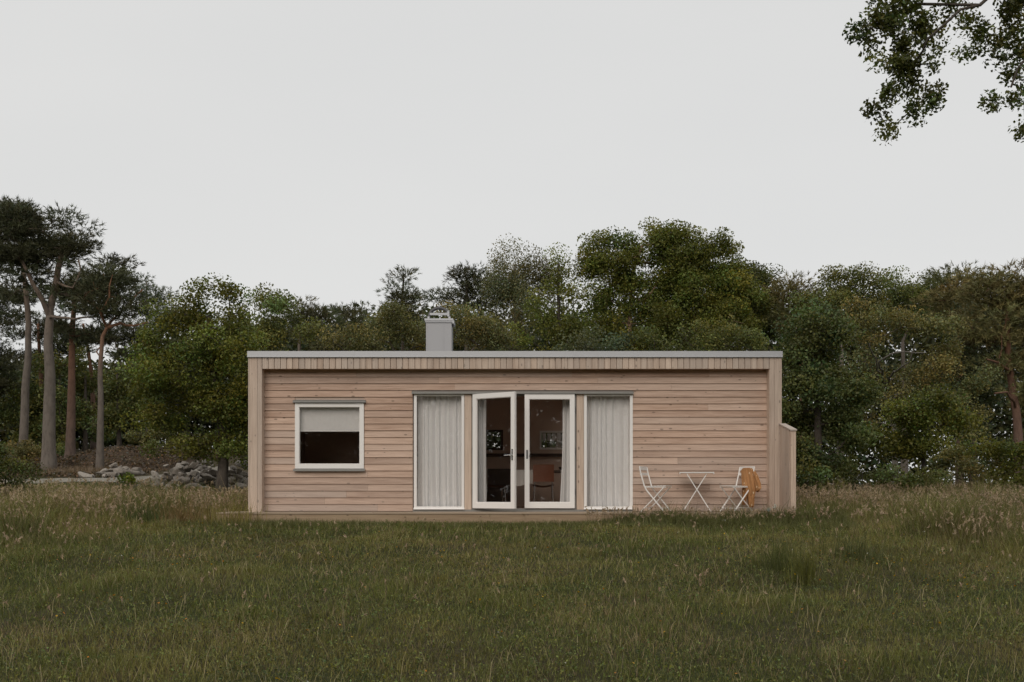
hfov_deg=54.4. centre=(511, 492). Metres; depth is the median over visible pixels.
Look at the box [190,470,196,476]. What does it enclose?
stone
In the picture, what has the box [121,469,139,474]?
stone
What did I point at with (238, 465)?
stone
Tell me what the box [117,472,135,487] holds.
sapling
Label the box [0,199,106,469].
pine tree
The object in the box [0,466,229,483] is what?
path
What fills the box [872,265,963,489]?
broadleaf tree
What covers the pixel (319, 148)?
sky
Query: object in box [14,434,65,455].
bush
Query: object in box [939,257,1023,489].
pine tree
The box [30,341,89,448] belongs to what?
understory tree
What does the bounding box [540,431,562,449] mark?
window
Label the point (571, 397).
door
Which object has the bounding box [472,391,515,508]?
door
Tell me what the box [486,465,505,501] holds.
dining chair
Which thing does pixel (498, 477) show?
dining table
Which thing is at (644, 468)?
bistro chair
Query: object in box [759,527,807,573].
grass tuft
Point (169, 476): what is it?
stone
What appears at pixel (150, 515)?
weed
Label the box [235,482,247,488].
stone
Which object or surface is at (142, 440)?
bush
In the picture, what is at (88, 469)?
dry grass
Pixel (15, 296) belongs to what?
pine tree
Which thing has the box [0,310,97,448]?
pine tree
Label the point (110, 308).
pine tree
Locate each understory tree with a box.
[0,350,66,445]
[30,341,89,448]
[59,357,115,450]
[80,359,163,445]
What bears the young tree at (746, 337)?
on the ground at (586, 670)
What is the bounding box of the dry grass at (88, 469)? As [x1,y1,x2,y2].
[29,464,143,475]
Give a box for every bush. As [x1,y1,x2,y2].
[0,441,46,498]
[4,438,41,464]
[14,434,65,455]
[123,429,190,451]
[796,448,850,495]
[824,453,874,489]
[865,462,952,493]
[922,443,1007,489]
[972,436,1023,490]
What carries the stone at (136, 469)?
on the stone
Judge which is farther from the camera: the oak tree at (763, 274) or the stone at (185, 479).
the oak tree at (763, 274)
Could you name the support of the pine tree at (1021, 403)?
on the ground at (586, 670)
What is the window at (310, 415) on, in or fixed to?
in the timber house
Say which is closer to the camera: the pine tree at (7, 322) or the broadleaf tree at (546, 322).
the broadleaf tree at (546, 322)
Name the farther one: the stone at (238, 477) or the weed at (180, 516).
the stone at (238, 477)
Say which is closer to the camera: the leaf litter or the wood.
the leaf litter
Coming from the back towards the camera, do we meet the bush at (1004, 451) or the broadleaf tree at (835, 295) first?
the broadleaf tree at (835, 295)
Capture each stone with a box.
[78,471,92,477]
[109,472,117,477]
[113,468,121,473]
[121,469,139,474]
[131,467,141,470]
[150,477,161,484]
[162,474,172,479]
[169,468,182,474]
[181,476,189,482]
[185,483,200,486]
[189,461,200,469]
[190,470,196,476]
[200,469,208,476]
[201,473,212,478]
[208,469,216,474]
[233,474,242,478]
[235,460,247,468]
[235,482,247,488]
[236,471,247,476]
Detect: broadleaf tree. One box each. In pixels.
[116,272,288,493]
[226,281,332,350]
[504,242,589,447]
[784,261,899,481]
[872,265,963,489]
[936,299,1012,482]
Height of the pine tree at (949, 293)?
9.478 m
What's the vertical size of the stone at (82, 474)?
0.275 m
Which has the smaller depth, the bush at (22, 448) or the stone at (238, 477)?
the stone at (238, 477)
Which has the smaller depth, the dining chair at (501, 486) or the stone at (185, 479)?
the dining chair at (501, 486)
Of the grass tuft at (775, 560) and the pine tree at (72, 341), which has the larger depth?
the pine tree at (72, 341)
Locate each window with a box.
[293,400,365,470]
[413,394,463,508]
[486,430,502,449]
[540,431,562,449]
[584,394,632,508]
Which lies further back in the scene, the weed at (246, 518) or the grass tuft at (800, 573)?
the weed at (246, 518)
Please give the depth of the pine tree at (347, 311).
53.77 m
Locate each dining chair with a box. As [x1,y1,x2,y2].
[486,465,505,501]
[532,464,553,501]
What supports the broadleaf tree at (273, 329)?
on the ground at (586, 670)
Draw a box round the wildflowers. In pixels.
[6,518,1015,681]
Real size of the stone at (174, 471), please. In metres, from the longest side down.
0.370 x 0.306 x 0.254 m
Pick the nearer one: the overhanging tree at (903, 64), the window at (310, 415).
the overhanging tree at (903, 64)
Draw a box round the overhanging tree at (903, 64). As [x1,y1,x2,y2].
[842,0,1023,145]
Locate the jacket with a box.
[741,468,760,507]
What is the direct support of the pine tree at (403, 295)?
on the ground at (586, 670)
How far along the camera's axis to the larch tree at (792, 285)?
43.71 m
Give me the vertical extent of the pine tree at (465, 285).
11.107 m
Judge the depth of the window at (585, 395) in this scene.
18.17 m
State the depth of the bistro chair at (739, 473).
17.78 m
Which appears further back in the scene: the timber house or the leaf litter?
the leaf litter
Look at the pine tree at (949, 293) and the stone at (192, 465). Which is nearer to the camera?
the stone at (192, 465)
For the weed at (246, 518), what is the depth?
16.96 m
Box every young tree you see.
[551,324,636,350]
[633,318,724,350]
[695,313,770,350]
[827,382,989,479]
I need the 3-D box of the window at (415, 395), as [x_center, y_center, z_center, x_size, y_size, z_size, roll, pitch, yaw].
[-1.332,-0.750,18.210,0.929,2.106,0.160,0,0,0]
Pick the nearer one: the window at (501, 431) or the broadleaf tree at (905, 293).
the window at (501, 431)
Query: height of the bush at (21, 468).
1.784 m
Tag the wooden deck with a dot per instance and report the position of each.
(372, 516)
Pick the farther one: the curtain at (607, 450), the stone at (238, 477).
the stone at (238, 477)
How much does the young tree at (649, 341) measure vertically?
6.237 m
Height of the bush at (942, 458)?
1.708 m
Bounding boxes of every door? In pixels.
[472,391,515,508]
[525,394,575,507]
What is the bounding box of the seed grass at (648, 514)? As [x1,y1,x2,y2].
[0,476,1023,622]
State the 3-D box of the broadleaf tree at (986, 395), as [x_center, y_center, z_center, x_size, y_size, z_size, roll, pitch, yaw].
[16.822,-3.455,36.045,2.949,7.333,2.484,0,0,0]
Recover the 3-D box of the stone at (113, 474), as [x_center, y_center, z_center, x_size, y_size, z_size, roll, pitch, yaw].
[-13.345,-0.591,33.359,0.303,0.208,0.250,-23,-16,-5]
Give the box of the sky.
[0,0,1023,482]
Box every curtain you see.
[417,396,460,505]
[478,399,486,501]
[560,400,569,501]
[587,396,628,505]
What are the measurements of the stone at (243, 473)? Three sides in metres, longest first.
0.327 x 0.230 x 0.166 m
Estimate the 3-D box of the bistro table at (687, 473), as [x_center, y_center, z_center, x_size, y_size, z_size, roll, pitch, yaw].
[3.290,-0.015,17.720,0.606,0.706,0.484,0,0,11]
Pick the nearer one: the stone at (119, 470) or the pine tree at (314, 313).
the stone at (119, 470)
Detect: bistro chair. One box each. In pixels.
[639,466,671,510]
[719,466,754,511]
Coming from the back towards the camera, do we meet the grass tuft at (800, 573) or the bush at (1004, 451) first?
the bush at (1004, 451)
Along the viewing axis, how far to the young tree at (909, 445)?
26.17 m
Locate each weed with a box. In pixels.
[100,500,175,526]
[142,496,215,525]
[182,496,267,529]
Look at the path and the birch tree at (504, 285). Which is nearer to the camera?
the path
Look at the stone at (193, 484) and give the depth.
27.39 m
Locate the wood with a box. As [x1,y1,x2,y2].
[0,285,1023,487]
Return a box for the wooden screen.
[779,423,796,511]
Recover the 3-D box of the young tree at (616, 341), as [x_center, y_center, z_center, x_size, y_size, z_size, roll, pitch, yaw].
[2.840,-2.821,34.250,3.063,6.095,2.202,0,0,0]
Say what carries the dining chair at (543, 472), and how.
on the timber house
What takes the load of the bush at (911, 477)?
on the ground at (586, 670)
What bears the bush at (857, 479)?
on the ground at (586, 670)
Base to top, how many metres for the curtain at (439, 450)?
2.090 m
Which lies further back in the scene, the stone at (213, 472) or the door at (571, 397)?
the stone at (213, 472)
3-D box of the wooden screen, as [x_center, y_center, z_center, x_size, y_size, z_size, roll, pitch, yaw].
[4.881,-0.460,17.617,0.119,1.592,0.735,0,0,0]
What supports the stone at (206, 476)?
on the stone
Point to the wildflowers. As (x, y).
(537, 594)
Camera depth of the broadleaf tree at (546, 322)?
38.72 m
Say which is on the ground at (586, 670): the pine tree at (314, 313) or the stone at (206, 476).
the pine tree at (314, 313)
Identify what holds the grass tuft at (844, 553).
on the ground at (586, 670)
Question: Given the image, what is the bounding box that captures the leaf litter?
[0,444,239,477]
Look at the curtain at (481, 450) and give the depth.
18.40 m
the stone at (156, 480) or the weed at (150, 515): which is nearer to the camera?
the weed at (150, 515)
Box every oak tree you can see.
[566,216,775,350]
[719,253,789,350]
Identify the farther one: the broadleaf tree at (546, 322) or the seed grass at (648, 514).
the broadleaf tree at (546, 322)
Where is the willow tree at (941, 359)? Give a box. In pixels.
[838,293,1002,481]
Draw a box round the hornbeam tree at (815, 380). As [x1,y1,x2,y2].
[770,296,889,492]
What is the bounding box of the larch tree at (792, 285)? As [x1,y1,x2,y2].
[761,269,842,436]
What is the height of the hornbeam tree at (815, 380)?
5.010 m
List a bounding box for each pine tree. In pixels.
[0,195,52,463]
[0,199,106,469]
[0,284,45,395]
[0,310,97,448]
[29,251,146,457]
[36,317,171,448]
[53,260,159,468]
[126,271,186,433]
[257,295,355,350]
[304,300,391,349]
[372,264,431,350]
[406,259,498,350]
[909,258,1002,484]
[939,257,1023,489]
[997,277,1023,441]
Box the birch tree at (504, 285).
[463,233,570,350]
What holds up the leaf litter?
on the ground at (586, 670)
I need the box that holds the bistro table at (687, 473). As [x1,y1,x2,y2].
[679,472,713,510]
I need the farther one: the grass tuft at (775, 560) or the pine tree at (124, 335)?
the pine tree at (124, 335)
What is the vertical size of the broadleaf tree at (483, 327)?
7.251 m
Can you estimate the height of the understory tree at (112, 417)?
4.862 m
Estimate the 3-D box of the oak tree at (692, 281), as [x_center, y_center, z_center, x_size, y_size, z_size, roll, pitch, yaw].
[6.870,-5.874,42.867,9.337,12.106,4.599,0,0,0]
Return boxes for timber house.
[247,306,782,511]
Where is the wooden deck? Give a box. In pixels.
[218,511,795,523]
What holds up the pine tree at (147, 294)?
on the ground at (586, 670)
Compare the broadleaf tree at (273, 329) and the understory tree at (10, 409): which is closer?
the broadleaf tree at (273, 329)
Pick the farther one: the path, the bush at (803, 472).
the path
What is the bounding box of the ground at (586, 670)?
[0,449,1023,681]
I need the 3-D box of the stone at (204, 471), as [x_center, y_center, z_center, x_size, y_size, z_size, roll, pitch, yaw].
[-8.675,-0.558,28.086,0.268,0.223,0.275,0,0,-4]
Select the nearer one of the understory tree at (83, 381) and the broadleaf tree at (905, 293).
the broadleaf tree at (905, 293)
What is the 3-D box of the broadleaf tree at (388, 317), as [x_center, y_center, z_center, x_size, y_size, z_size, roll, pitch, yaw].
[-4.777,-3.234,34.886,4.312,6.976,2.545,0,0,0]
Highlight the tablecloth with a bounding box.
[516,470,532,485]
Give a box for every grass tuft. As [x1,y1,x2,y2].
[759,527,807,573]
[778,539,831,586]
[811,525,913,569]
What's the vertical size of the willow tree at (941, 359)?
6.534 m
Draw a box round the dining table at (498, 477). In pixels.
[487,469,510,501]
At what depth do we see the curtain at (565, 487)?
18.43 m
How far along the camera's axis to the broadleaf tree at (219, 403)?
26.17 m

